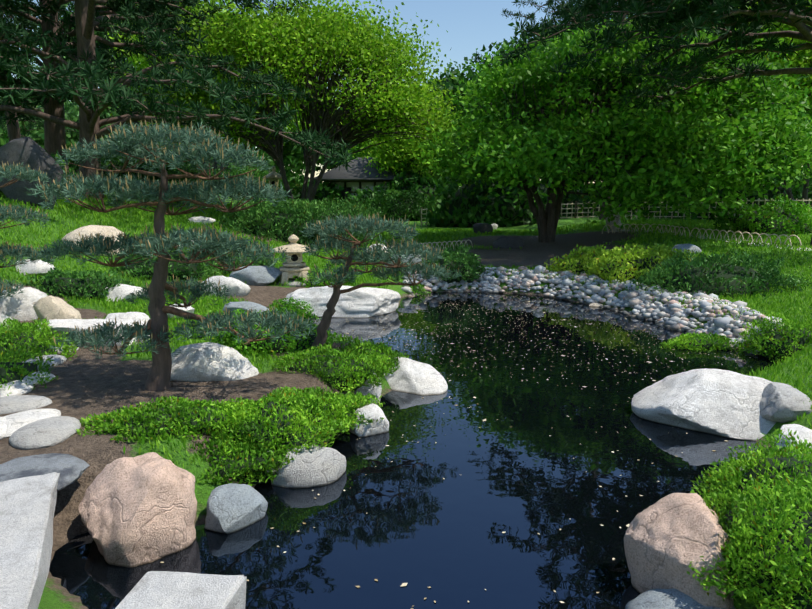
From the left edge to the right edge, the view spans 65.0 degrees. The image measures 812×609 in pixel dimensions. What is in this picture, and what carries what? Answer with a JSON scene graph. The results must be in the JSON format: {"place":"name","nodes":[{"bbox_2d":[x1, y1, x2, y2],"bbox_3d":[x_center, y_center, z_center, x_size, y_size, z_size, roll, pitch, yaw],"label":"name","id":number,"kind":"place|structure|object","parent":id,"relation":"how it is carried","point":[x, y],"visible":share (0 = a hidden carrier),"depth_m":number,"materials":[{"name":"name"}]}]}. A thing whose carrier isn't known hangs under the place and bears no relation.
{"place":"outdoors","nodes":[
{"label":"outdoors","id":0,"kind":"place"},
{"bbox_2d":[0,344,58,395],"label":"shrub","id":1,"kind":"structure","parent":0,"point":[19,368],"depth_m":5.46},
{"bbox_2d":[0,317,77,361],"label":"shrub","id":2,"kind":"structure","parent":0,"point":[12,330],"depth_m":6.34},
{"bbox_2d":[76,396,259,442],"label":"juniper bank","id":3,"kind":"structure","parent":0,"point":[229,409],"depth_m":4.46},
{"bbox_2d":[191,429,311,485],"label":"juniper bank","id":4,"kind":"structure","parent":0,"point":[272,460],"depth_m":4.28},
{"bbox_2d":[206,388,351,459],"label":"juniper bank","id":5,"kind":"structure","parent":0,"point":[290,400],"depth_m":4.54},
{"bbox_2d":[235,386,384,441],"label":"juniper bank","id":6,"kind":"structure","parent":0,"point":[339,402],"depth_m":5.18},
{"bbox_2d":[270,343,399,393],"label":"juniper bank","id":7,"kind":"structure","parent":0,"point":[371,360],"depth_m":5.90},
{"bbox_2d":[314,157,419,180],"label":"tea house roof tiles","id":8,"kind":"object","parent":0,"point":[357,171],"visible":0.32,"depth_m":38.32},
{"bbox_2d":[332,182,406,198],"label":"tea house walls","id":9,"kind":"structure","parent":0,"point":[355,185],"depth_m":38.69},
{"bbox_2d":[333,341,408,372],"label":"juniper bank","id":10,"kind":"structure","parent":0,"point":[385,350],"depth_m":6.63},
{"bbox_2d":[3,0,802,182],"label":"sky","id":11,"kind":"structure","parent":0,"point":[469,24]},
{"bbox_2d":[0,181,811,608],"bbox_3d":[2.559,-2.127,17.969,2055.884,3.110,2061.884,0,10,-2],"label":"ground","id":12,"kind":"structure","parent":0,"point":[86,383],"depth_m":5.69,"materials":[{"name":"plant"}]},
{"bbox_2d":[0,417,6,439],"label":"step stone","id":13,"kind":"object","parent":12,"relation":"on","point":[3,426],"visible":0.33,"depth_m":4.37,"materials":[{"name":"white stone"}]},
{"bbox_2d":[0,380,33,396],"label":"rock","id":14,"kind":"object","parent":12,"relation":"on","point":[18,387],"visible":0.65,"depth_m":5.22,"materials":[{"name":"white stone"}]},
{"bbox_2d":[0,286,46,320],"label":"rock","id":15,"kind":"object","parent":12,"relation":"on","point":[19,306],"visible":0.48,"depth_m":8.07,"materials":[{"name":"white stone"}]},
{"bbox_2d":[0,395,51,413],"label":"step stone","id":16,"kind":"object","parent":12,"relation":"on","point":[15,403],"visible":0.79,"depth_m":4.90,"materials":[{"name":"grey stone"}]},
{"bbox_2d":[0,163,55,300],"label":"niwaki pine","id":17,"kind":"object","parent":12,"relation":"on","point":[29,175],"depth_m":7.28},
{"bbox_2d":[0,161,51,292],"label":"niwaki pine candles","id":18,"kind":"object","parent":17,"relation":"attached to","point":[6,243],"visible":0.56,"depth_m":7.33},
{"bbox_2d":[0,472,59,608],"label":"bridge slab","id":19,"kind":"structure","parent":12,"relation":"on","point":[27,507],"depth_m":2.97,"materials":[{"name":"stone"}]},
{"bbox_2d":[0,137,62,206],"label":"boulder","id":20,"kind":"object","parent":12,"relation":"on","point":[33,154],"visible":0.65,"depth_m":12.97,"materials":[{"name":"stone"}]},
{"bbox_2d":[3,408,60,437],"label":"step stone","id":21,"kind":"object","parent":12,"relation":"on","point":[15,421],"visible":0.67,"depth_m":4.54,"materials":[{"name":"white stone"}]},
{"bbox_2d":[15,259,54,275],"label":"slope rock","id":22,"kind":"object","parent":12,"relation":"on","point":[30,268],"visible":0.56,"depth_m":10.07,"materials":[{"name":"white stone"}]},
{"bbox_2d":[0,0,77,106],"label":"tree","id":23,"kind":"object","parent":12,"relation":"on","point":[52,5],"depth_m":16.77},
{"bbox_2d":[0,1,78,141],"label":"tree","id":24,"kind":"object","parent":12,"relation":"on","point":[37,119],"depth_m":23.92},
{"bbox_2d":[23,371,55,385],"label":"rock","id":25,"kind":"object","parent":12,"relation":"on","point":[34,381],"visible":0.21,"depth_m":5.50,"materials":[{"name":"white stone"}]},
{"bbox_2d":[0,136,79,192],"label":"hill shrub","id":26,"kind":"object","parent":12,"relation":"on","point":[2,143],"depth_m":14.65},
{"bbox_2d":[22,355,66,369],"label":"rock","id":27,"kind":"object","parent":12,"relation":"on","point":[59,359],"visible":0.35,"depth_m":6.11,"materials":[{"name":"grey stone"}]},
{"bbox_2d":[0,453,89,490],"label":"landing stone","id":28,"kind":"object","parent":12,"relation":"on","point":[70,469],"visible":0.56,"depth_m":3.73,"materials":[{"name":"stone"}]},
{"bbox_2d":[9,416,80,449],"bbox_3d":[-2.485,0.882,4.403,0.413,0.120,0.556,0,10,-2],"label":"step stone","id":29,"kind":"object","parent":12,"relation":"on","point":[45,433],"visible":0.9,"depth_m":4.28,"materials":[{"name":"grey stone"}]},
{"bbox_2d":[33,296,81,321],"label":"rock","id":30,"kind":"object","parent":12,"relation":"on","point":[50,307],"visible":0.56,"depth_m":7.67,"materials":[{"name":"beige stone"}]},
{"bbox_2d":[0,96,133,148],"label":"tree","id":31,"kind":"object","parent":12,"relation":"on","point":[37,136],"depth_m":61.56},
{"bbox_2d":[26,267,133,300],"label":"shrub","id":32,"kind":"object","parent":12,"relation":"on","point":[98,275],"depth_m":9.56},
{"bbox_2d":[62,225,123,255],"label":"tan rock","id":33,"kind":"object","parent":12,"relation":"on","point":[111,231],"visible":0.4,"depth_m":11.58,"materials":[{"name":"stone"}]},
{"bbox_2d":[37,319,149,346],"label":"stone slab","id":34,"kind":"structure","parent":12,"relation":"on","point":[63,325],"depth_m":6.90,"materials":[{"name":"white stone"}]},
{"bbox_2d":[28,0,209,169],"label":"tree","id":35,"kind":"object","parent":12,"relation":"on","point":[97,33],"depth_m":36.87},
{"bbox_2d":[0,0,242,180],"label":"old pine","id":36,"kind":"object","parent":12,"relation":"on","point":[139,26],"depth_m":17.72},
{"bbox_2d":[101,284,144,301],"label":"slope rock","id":37,"kind":"object","parent":12,"relation":"on","point":[122,291],"visible":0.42,"depth_m":9.68,"materials":[{"name":"white stone"}]},
{"bbox_2d":[105,312,149,323],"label":"stone slab","id":38,"kind":"structure","parent":12,"relation":"on","point":[141,316],"depth_m":7.56,"materials":[{"name":"white stone"}]},
{"bbox_2d":[68,149,195,184],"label":"hill shrub","id":39,"kind":"object","parent":12,"relation":"on","point":[116,161],"depth_m":20.04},
{"bbox_2d":[39,100,224,157],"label":"tree","id":40,"kind":"object","parent":12,"relation":"on","point":[114,114],"depth_m":64.66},
{"bbox_2d":[78,452,196,567],"bbox_3d":[-1.534,1.274,3.689,0.648,0.772,0.574,7,12,33],"label":"pink boulder","id":41,"kind":"object","parent":12,"relation":"on","point":[137,510],"visible":0.81,"depth_m":3.49,"materials":[{"name":"stone"}]},
{"bbox_2d":[104,249,223,280],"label":"shrub","id":42,"kind":"object","parent":12,"relation":"on","point":[210,272],"depth_m":11.05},
{"bbox_2d":[25,120,317,390],"bbox_3d":[-1.937,-0.354,5.271,2.408,2.272,1.575,3,11,19],"label":"niwaki pine","id":43,"kind":"object","parent":12,"relation":"on","point":[135,186],"depth_m":5.10,"materials":[{"name":"plant"}]},
{"bbox_2d":[38,118,308,350],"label":"niwaki pine candles","id":44,"kind":"object","parent":43,"relation":"attached to","point":[181,183],"visible":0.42,"depth_m":4.99},
{"bbox_2d":[0,0,353,199],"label":"old pine","id":45,"kind":"object","parent":12,"relation":"on","point":[226,98],"depth_m":15.59,"materials":[{"name":"plant"}]},
{"bbox_2d":[167,304,194,319],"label":"slope rock","id":46,"kind":"object","parent":12,"relation":"on","point":[189,309],"visible":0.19,"depth_m":8.32,"materials":[{"name":"white stone"}]},
{"bbox_2d":[107,0,291,174],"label":"tree","id":47,"kind":"object","parent":12,"relation":"on","point":[143,64],"depth_m":30.32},
{"bbox_2d":[188,216,215,223],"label":"white rock","id":48,"kind":"object","parent":12,"relation":"on","point":[202,219],"visible":0.65,"depth_m":17.69,"materials":[{"name":"stone"}]},
{"bbox_2d":[170,342,258,381],"bbox_3d":[-1.783,0.574,5.757,0.899,0.433,0.515,0,10,-2],"label":"rock","id":49,"kind":"object","parent":12,"relation":"on","point":[208,361],"visible":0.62,"depth_m":5.58,"materials":[{"name":"white stone"}]},
{"bbox_2d":[188,308,244,338],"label":"box shrub","id":50,"kind":"object","parent":12,"relation":"on","point":[235,311],"depth_m":7.29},
{"bbox_2d":[143,121,310,153],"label":"tree","id":51,"kind":"object","parent":12,"relation":"on","point":[284,142],"depth_m":64.08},
{"bbox_2d":[203,276,250,296],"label":"rock","id":52,"kind":"object","parent":12,"relation":"on","point":[238,287],"visible":0.54,"depth_m":10.33,"materials":[{"name":"white stone"}]},
{"bbox_2d":[204,483,267,533],"bbox_3d":[-1.039,1.290,3.897,0.277,0.377,0.387,10,14,44],"label":"grey rock","id":53,"kind":"object","parent":12,"relation":"on","point":[232,507],"visible":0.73,"depth_m":3.79,"materials":[{"name":"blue stone"}]},
{"bbox_2d":[168,143,305,188],"bbox_3d":[-10.463,-7.489,38.611,10.284,4.690,6.994,0,10,-2],"label":"boundary hedge","id":54,"kind":"object","parent":12,"relation":"on","point":[290,175],"depth_m":37.72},
{"bbox_2d":[208,254,277,274],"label":"shrub","id":55,"kind":"object","parent":12,"relation":"on","point":[262,262],"depth_m":11.87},
{"bbox_2d":[223,301,268,315],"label":"slope rock","id":56,"kind":"object","parent":12,"relation":"on","point":[245,305],"visible":0.42,"depth_m":8.49,"materials":[{"name":"grey stone"}]},
{"bbox_2d":[202,164,290,202],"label":"shrub","id":57,"kind":"object","parent":12,"relation":"on","point":[233,173],"depth_m":30.91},
{"bbox_2d":[229,266,281,285],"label":"rock","id":58,"kind":"object","parent":12,"relation":"on","point":[259,275],"visible":0.71,"depth_m":11.25,"materials":[{"name":"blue stone"}]},
{"bbox_2d":[262,166,281,199],"bbox_3d":[-5.042,-4.292,24.432,0.797,2.013,0.920,0,10,-2],"label":"stone lantern","id":59,"kind":"object","parent":12,"relation":"on","point":[273,175],"visible":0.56,"depth_m":24.17,"materials":[{"name":"stone"}]},
{"bbox_2d":[220,65,327,150],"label":"tree","id":60,"kind":"object","parent":12,"relation":"on","point":[288,127],"depth_m":46.28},
{"bbox_2d":[207,303,341,356],"bbox_3d":[-1.446,0.371,6.852,1.472,0.715,1.048,3,11,19],"label":"box shrub","id":61,"kind":"object","parent":12,"relation":"on","point":[292,345],"depth_m":6.65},
{"bbox_2d":[110,0,466,208],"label":"tree","id":62,"kind":"object","parent":12,"relation":"on","point":[340,25],"depth_m":19.30,"materials":[{"name":"plant"}]},
{"bbox_2d":[276,278,305,286],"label":"rock","id":63,"kind":"object","parent":12,"relation":"on","point":[295,283],"visible":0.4,"depth_m":11.41,"materials":[{"name":"grey stone"}]},
{"bbox_2d":[270,234,314,283],"bbox_3d":[-2.037,-0.844,11.587,0.856,0.865,0.856,0,10,-2],"label":"stone lantern","id":64,"kind":"object","parent":63,"relation":"on","point":[290,268],"visible":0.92,"depth_m":11.42,"materials":[{"name":"stone"}]},
{"bbox_2d":[267,297,320,319],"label":"box shrub","id":65,"kind":"object","parent":12,"relation":"on","point":[295,304],"depth_m":10.04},
{"bbox_2d":[218,196,382,248],"bbox_3d":[-3.225,-2.081,18.016,5.188,1.976,3.828,0,10,-2],"label":"shrub","id":66,"kind":"object","parent":12,"relation":"on","point":[305,209],"depth_m":17.10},
{"bbox_2d":[245,93,371,174],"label":"tree","id":67,"kind":"object","parent":12,"relation":"on","point":[296,156],"depth_m":68.35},
{"bbox_2d":[271,445,345,487],"bbox_3d":[-0.694,1.198,4.516,0.536,0.402,0.432,0,10,-2],"label":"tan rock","id":68,"kind":"object","parent":12,"relation":"on","point":[314,466],"visible":0.58,"depth_m":4.35,"materials":[{"name":"grey stone"}]},
{"bbox_2d":[281,172,343,206],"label":"boundary hedge","id":69,"kind":"object","parent":12,"relation":"on","point":[328,186],"depth_m":38.27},
{"bbox_2d":[294,271,355,287],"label":"shrub","id":70,"kind":"object","parent":12,"relation":"on","point":[299,279],"depth_m":11.41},
{"bbox_2d":[283,286,400,317],"bbox_3d":[-1.082,-0.010,10.620,1.955,0.667,0.996,1,10,5],"label":"flat rock","id":71,"kind":"object","parent":12,"relation":"on","point":[365,302],"visible":0.83,"depth_m":10.22,"materials":[{"name":"white stone"}]},
{"bbox_2d":[329,180,406,198],"bbox_3d":[-2.094,-6.632,40.380,4.740,2.370,3.440,1,10,8],"label":"tea house timber","id":72,"kind":"object","parent":12,"relation":"on","point":[360,181],"visible":0.25,"depth_m":38.61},
{"bbox_2d":[354,373,381,403],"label":"white rock","id":73,"kind":"object","parent":12,"relation":"on","point":[371,390],"visible":0.21,"depth_m":5.98,"materials":[{"name":"stone"}]},
{"bbox_2d":[349,403,388,436],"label":"white rock","id":74,"kind":"object","parent":12,"relation":"on","point":[372,411],"visible":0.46,"depth_m":5.23,"materials":[{"name":"stone"}]},
{"bbox_2d":[299,213,460,352],"bbox_3d":[-0.249,-0.202,6.734,1.712,1.544,1.431,0,10,-2],"label":"niwaki pine","id":75,"kind":"object","parent":12,"relation":"on","point":[367,225],"depth_m":6.48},
{"bbox_2d":[305,213,458,279],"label":"niwaki pine candles","id":76,"kind":"object","parent":75,"relation":"attached to","point":[427,246],"visible":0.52,"depth_m":6.39},
{"bbox_2d":[354,189,435,220],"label":"shrub","id":77,"kind":"object","parent":12,"relation":"on","point":[400,195],"depth_m":34.93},
{"bbox_2d":[336,108,468,183],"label":"tree","id":78,"kind":"object","parent":12,"relation":"on","point":[355,155],"depth_m":48.78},
{"bbox_2d":[0,176,811,471],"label":"lawn grass","id":79,"kind":"structure","parent":12,"relation":"on","point":[805,243],"depth_m":12.72,"materials":[{"name":"plant"}]},
{"bbox_2d":[339,170,479,220],"bbox_3d":[1.216,-5.568,37.812,10.353,5.357,6.258,0,10,-2],"label":"boundary hedge","id":80,"kind":"object","parent":12,"relation":"on","point":[400,183],"depth_m":36.53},
{"bbox_2d":[353,101,466,187],"bbox_3d":[0.936,-8.797,38.941,8.408,7.177,8.075,0,10,-2],"label":"tree","id":81,"kind":"object","parent":12,"relation":"on","point":[397,158],"depth_m":37.27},
{"bbox_2d":[384,357,447,395],"bbox_3d":[0.076,0.790,6.548,0.741,0.439,0.461,5,11,25],"label":"white rock","id":82,"kind":"object","parent":12,"relation":"on","point":[411,376],"visible":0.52,"depth_m":6.45,"materials":[{"name":"stone"}]},
{"bbox_2d":[385,239,472,251],"bbox_3d":[0.651,-1.612,17.925,0.227,0.294,3.772,9,14,42],"label":"hoop edging","id":83,"kind":"object","parent":12,"relation":"on","point":[446,243],"visible":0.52,"depth_m":18.51,"materials":[{"name":"brown wood"}]},
{"bbox_2d":[425,244,485,284],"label":"round shrub","id":84,"kind":"object","parent":12,"relation":"on","point":[456,258],"depth_m":12.85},
{"bbox_2d":[473,223,492,233],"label":"rock","id":85,"kind":"object","parent":12,"relation":"on","point":[483,227],"visible":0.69,"depth_m":23.80,"materials":[{"name":"stone"}]},
{"bbox_2d":[417,61,567,126],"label":"tree","id":86,"kind":"object","parent":12,"relation":"on","point":[450,83],"visible":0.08,"depth_m":55.35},
{"bbox_2d":[424,169,561,227],"bbox_3d":[4.071,-4.165,30.115,6.630,5.499,4.390,0,10,-2],"label":"boundary hedge","id":87,"kind":"object","parent":12,"relation":"on","point":[437,216],"depth_m":28.79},
{"bbox_2d":[493,236,523,247],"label":"rock","id":88,"kind":"object","parent":12,"relation":"on","point":[508,242],"visible":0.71,"depth_m":18.83,"materials":[{"name":"stone"}]},
{"bbox_2d":[451,13,629,120],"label":"tree","id":89,"kind":"object","parent":12,"relation":"on","point":[497,45],"depth_m":55.91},
{"bbox_2d":[515,175,628,216],"bbox_3d":[7.981,-5.489,35.222,8.228,4.130,6.123,0,10,-2],"label":"boundary hedge","id":90,"kind":"object","parent":12,"relation":"on","point":[572,197],"depth_m":33.14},
{"bbox_2d":[421,201,735,225],"bbox_3d":[7.657,-4.223,29.859,13.908,1.278,1.418,2,10,12],"label":"lattice fence","id":91,"kind":"object","parent":12,"relation":"on","point":[567,208],"visible":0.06,"depth_m":30.07,"materials":[{"name":"brown wood"}]},
{"bbox_2d":[401,265,783,354],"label":"pebble beach","id":92,"kind":"structure","parent":12,"relation":"on","point":[645,308],"depth_m":10.68,"materials":[{"name":"stone"}]},
{"bbox_2d":[544,244,614,274],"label":"yellow shrub","id":93,"kind":"object","parent":92,"relation":"on","point":[573,258],"depth_m":12.67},
{"bbox_2d":[580,242,696,287],"bbox_3d":[4.542,-0.583,12.030,2.605,1.243,1.898,0,10,-2],"label":"yellow shrub","id":94,"kind":"object","parent":92,"relation":"on","point":[608,256],"depth_m":11.66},
{"bbox_2d":[625,249,810,298],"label":"shrub","id":95,"kind":"object","parent":92,"relation":"on","point":[772,275],"depth_m":10.50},
{"bbox_2d":[409,1,811,242],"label":"tree","id":96,"kind":"object","parent":12,"relation":"on","point":[778,137],"depth_m":17.09,"materials":[{"name":"plant"}]},
{"bbox_2d":[606,204,622,231],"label":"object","id":97,"kind":"object","parent":12,"relation":"on","point":[617,220],"visible":0.21,"depth_m":21.24,"materials":[{"name":"grey stone"}]},
{"bbox_2d":[602,224,689,236],"bbox_3d":[7.508,-2.294,19.698,0.529,0.416,3.690,-4,11,-23],"label":"hoop edging","id":98,"kind":"object","parent":12,"relation":"on","point":[651,228],"visible":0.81,"depth_m":19.79,"materials":[{"name":"brown wood"}]},
{"bbox_2d":[498,0,811,246],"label":"old pine","id":99,"kind":"object","parent":12,"relation":"on","point":[683,14],"depth_m":14.31,"materials":[{"name":"plant"}]},
{"bbox_2d":[624,493,735,608],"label":"boulder","id":100,"kind":"object","parent":12,"relation":"on","point":[669,538],"visible":0.65,"depth_m":3.02,"materials":[{"name":"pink stone"}]},
{"bbox_2d":[625,588,735,608],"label":"rock","id":101,"kind":"object","parent":12,"relation":"on","point":[672,598],"visible":0.62,"depth_m":2.87,"materials":[{"name":"grey stone"}]},
{"bbox_2d":[672,244,701,253],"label":"rock","id":102,"kind":"object","parent":12,"relation":"on","point":[691,247],"visible":0.4,"depth_m":15.27,"materials":[{"name":"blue stone"}]},
{"bbox_2d":[660,331,745,352],"bbox_3d":[3.855,0.504,8.279,1.286,0.262,0.706,0,10,-2],"label":"moss mound","id":103,"kind":"object","parent":12,"relation":"on","point":[682,337],"depth_m":8.13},
{"bbox_2d":[631,369,775,440],"bbox_3d":[2.725,0.906,5.564,1.435,0.624,0.845,4,11,23],"label":"rock","id":104,"kind":"object","parent":12,"relation":"on","point":[723,403],"visible":0.62,"depth_m":5.37,"materials":[{"name":"white stone"}]},
{"bbox_2d":[644,165,811,220],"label":"boundary hedge","id":105,"kind":"object","parent":12,"relation":"on","point":[794,189],"depth_m":28.35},
{"bbox_2d":[690,452,774,513],"bbox_3d":[2.028,1.077,3.603,0.731,0.412,0.768,0,10,-2],"label":"shrub","id":106,"kind":"object","parent":12,"relation":"on","point":[705,484],"depth_m":3.76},
{"bbox_2d":[689,227,801,246],"bbox_3d":[8.550,-1.726,16.363,0.166,0.366,3.320,-4,11,-23],"label":"hoop edging","id":107,"kind":"object","parent":12,"relation":"on","point":[748,237],"visible":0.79,"depth_m":16.06,"materials":[{"name":"brown wood"}]},
{"bbox_2d":[687,476,811,608],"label":"shrub","id":108,"kind":"object","parent":12,"relation":"on","point":[742,502],"depth_m":2.77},
{"bbox_2d":[699,475,811,608],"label":"shrub","id":109,"kind":"object","parent":12,"relation":"on","point":[803,494],"depth_m":2.67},
{"bbox_2d":[700,428,811,509],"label":"shrub","id":110,"kind":"object","parent":12,"relation":"on","point":[801,449],"depth_m":3.49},
{"bbox_2d":[709,193,811,235],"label":"shrub","id":111,"kind":"object","parent":12,"relation":"on","point":[801,213],"depth_m":19.18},
{"bbox_2d":[710,0,811,209],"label":"tree","id":112,"kind":"object","parent":12,"relation":"on","point":[802,60],"depth_m":22.47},
{"bbox_2d":[738,312,811,362],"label":"shrub","id":113,"kind":"object","parent":12,"relation":"on","point":[796,328],"depth_m":7.64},
{"bbox_2d":[760,382,811,422],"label":"rock","id":114,"kind":"object","parent":12,"relation":"on","point":[781,402],"visible":0.85,"depth_m":5.15,"materials":[{"name":"grey stone"}]},
{"bbox_2d":[775,424,811,460],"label":"rock","id":115,"kind":"object","parent":12,"relation":"on","point":[803,432],"visible":0.38,"depth_m":4.69,"materials":[{"name":"white stone"}]},
{"bbox_2d":[49,292,781,608],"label":"pond water","id":116,"kind":"structure","parent":0,"point":[518,475],"depth_m":4.39,"materials":[{"name":"black liquid"}]},
{"bbox_2d":[161,293,738,608],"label":"floating petals","id":117,"kind":"object","parent":116,"relation":"on","point":[405,584],"visible":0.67,"depth_m":8.04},
{"bbox_2d":[402,284,430,294],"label":"shrub","id":118,"kind":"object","parent":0,"point":[421,288],"depth_m":12.47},
{"bbox_2d":[467,0,764,219],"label":"tree","id":119,"kind":"object","parent":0,"point":[532,17],"depth_m":26.48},
{"bbox_3d":[-1.123,1.535,2.613,0.367,0.529,0.289,0,10,-2],"label":"bridge pier","id":120,"kind":"object","parent":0,"visible":0},
{"bbox_2d":[115,571,246,608],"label":"bridge slab","id":121,"kind":"structure","parent":120,"relation":"on","point":[166,590],"depth_m":2.55,"materials":[{"name":"stone"}]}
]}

